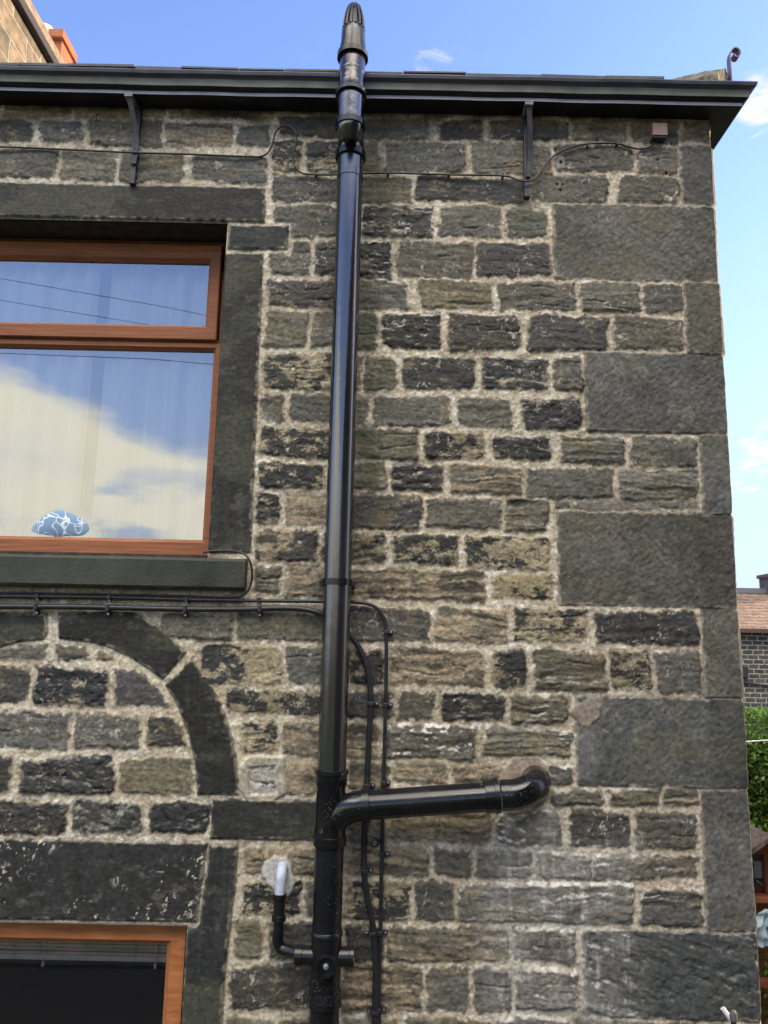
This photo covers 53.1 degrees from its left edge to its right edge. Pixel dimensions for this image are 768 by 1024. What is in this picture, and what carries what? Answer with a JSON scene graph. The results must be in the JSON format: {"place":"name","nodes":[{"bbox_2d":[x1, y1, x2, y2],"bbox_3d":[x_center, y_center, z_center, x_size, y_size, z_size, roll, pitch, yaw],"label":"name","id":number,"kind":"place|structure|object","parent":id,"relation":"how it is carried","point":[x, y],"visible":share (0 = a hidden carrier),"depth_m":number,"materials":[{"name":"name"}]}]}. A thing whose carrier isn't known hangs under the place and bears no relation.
{"place":"outdoors","nodes":[
{"label":"outdoors","id":0,"kind":"place"},
{"bbox_2d":[31,0,767,587],"label":"sky","id":1,"kind":"structure","parent":0,"point":[670,39],"materials":[{"name":"blue"}]},
{"label":"ground","id":2,"kind":"structure","parent":0,"visible":0},
{"bbox_2d":[0,47,760,1023],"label":"stone house","id":3,"kind":"structure","parent":2,"relation":"on","point":[542,559],"depth_m":3.16,"materials":[{"name":"grey stone"}]},
{"bbox_2d":[0,0,77,63],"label":"chimney stack","id":4,"kind":"object","parent":3,"relation":"on","point":[27,35],"visible":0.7,"depth_m":7.00,"materials":[{"name":"stone"}]},
{"bbox_2d":[0,263,101,525],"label":"curtain","id":5,"kind":"object","parent":3,"relation":"hanging from","point":[44,402],"visible":0.76,"depth_m":3.55,"materials":[{"name":"white fabric"}]},
{"bbox_2d":[0,507,106,537],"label":"plush cushion","id":6,"kind":"object","parent":3,"relation":"on","point":[61,522],"visible":0.78,"depth_m":3.38,"materials":[{"name":"blue fabric"}]},
{"bbox_2d":[0,940,166,968],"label":"window blind","id":7,"kind":"object","parent":3,"relation":"attached to","point":[87,951],"visible":0.45,"depth_m":3.04,"materials":[{"name":"grey plastic"}]},
{"bbox_2d":[0,922,185,1023],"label":"window","id":8,"kind":"structure","parent":3,"relation":"in","point":[174,937],"depth_m":2.96,"materials":[{"name":"orange wood"}]},
{"bbox_2d":[0,238,225,555],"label":"window","id":9,"kind":"structure","parent":3,"relation":"in","point":[14,336],"depth_m":3.50,"materials":[{"name":"brown wood"}]},
{"bbox_2d":[0,550,252,597],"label":"window cable","id":10,"kind":"object","parent":3,"relation":"attached to","point":[166,595],"depth_m":3.11,"materials":[{"name":"black plastic"}]},
{"bbox_2d":[92,266,223,539],"bbox_3d":[-1.004,-0.417,3.545,0.621,1.507,0.089,1,-10,0],"label":"curtain","id":11,"kind":"object","parent":3,"relation":"hanging from","point":[151,464],"visible":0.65,"depth_m":3.55,"materials":[{"name":"white fabric"}]},
{"bbox_2d":[0,603,378,1023],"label":"power cable","id":12,"kind":"object","parent":3,"relation":"attached to","point":[365,869],"visible":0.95,"depth_m":3.06,"materials":[{"name":"black plastic"}]},
{"bbox_2d":[0,594,392,1023],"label":"power cable","id":13,"kind":"object","parent":3,"relation":"attached to","point":[384,782],"visible":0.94,"depth_m":3.08,"materials":[{"name":"black plastic"}]},
{"bbox_2d":[271,861,294,958],"bbox_3d":[-0.362,1.487,2.873,0.088,0.320,0.175,10,-13,-41],"label":"waste pipe","id":14,"kind":"object","parent":3,"relation":"attached to","point":[281,947],"visible":0.9,"depth_m":2.86,"materials":[{"name":"black plastic"}]},
{"bbox_2d":[0,125,654,181],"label":"sensor cable","id":15,"kind":"object","parent":3,"relation":"attached to","point":[587,144],"visible":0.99,"depth_m":3.45,"materials":[{"name":"black plastic"}]},
{"bbox_2d":[371,837,378,846],"bbox_3d":[-0.035,1.266,2.954,0.030,0.030,0.048,1,-10,0],"label":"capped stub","id":16,"kind":"object","parent":3,"relation":"attached to","point":[374,842],"visible":1,"depth_m":2.93,"materials":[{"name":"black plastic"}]},
{"bbox_2d":[294,2,550,1023],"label":"soil pipe","id":17,"kind":"object","parent":3,"relation":"attached to","point":[326,956],"visible":1,"depth_m":2.94,"materials":[{"name":"black plastic"}]},
{"bbox_2d":[649,123,667,143],"bbox_3d":[1.238,-1.709,3.470,0.066,0.069,0.048,1,-10,0],"label":"junction box","id":18,"kind":"object","parent":3,"relation":"attached to","point":[658,132],"visible":1,"depth_m":3.45,"materials":[{"name":"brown plastic"}]},
{"bbox_2d":[729,1009,737,1023],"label":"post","id":19,"kind":"object","parent":2,"relation":"on","point":[733,1016],"visible":1,"depth_m":2.79,"materials":[{"name":"grey plastic"}]},
{"bbox_2d":[721,1006,730,1022],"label":"white rod","id":20,"kind":"object","parent":19,"relation":"attached to","point":[725,1011],"visible":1,"depth_m":2.81,"materials":[{"name":"white plastic"}]},
{"bbox_2d":[736,574,767,709],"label":"stone cottage","id":21,"kind":"structure","parent":2,"relation":"on","point":[753,612],"depth_m":24.82,"materials":[{"name":"brown stone"}]},
{"bbox_2d":[744,703,767,832],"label":"hedge","id":22,"kind":"object","parent":2,"relation":"on","point":[757,765],"visible":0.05,"depth_m":8.01,"materials":[{"name":"green plant"}]},
{"bbox_2d":[750,825,767,1023],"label":"garden shed","id":23,"kind":"structure","parent":2,"relation":"on","point":[759,843],"depth_m":5.23,"materials":[{"name":"wood"}]},
{"bbox_2d":[756,908,767,947],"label":"plastic sheet","id":24,"kind":"object","parent":23,"relation":"hanging from","point":[762,927],"visible":0.66,"depth_m":4.97,"materials":[{"name":"white plastic"}]},
{"bbox_2d":[758,949,767,1023],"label":"shrub","id":25,"kind":"object","parent":2,"relation":"on","point":[764,1011],"visible":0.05,"depth_m":5.23,"materials":[{"name":"green plant"}]}
]}

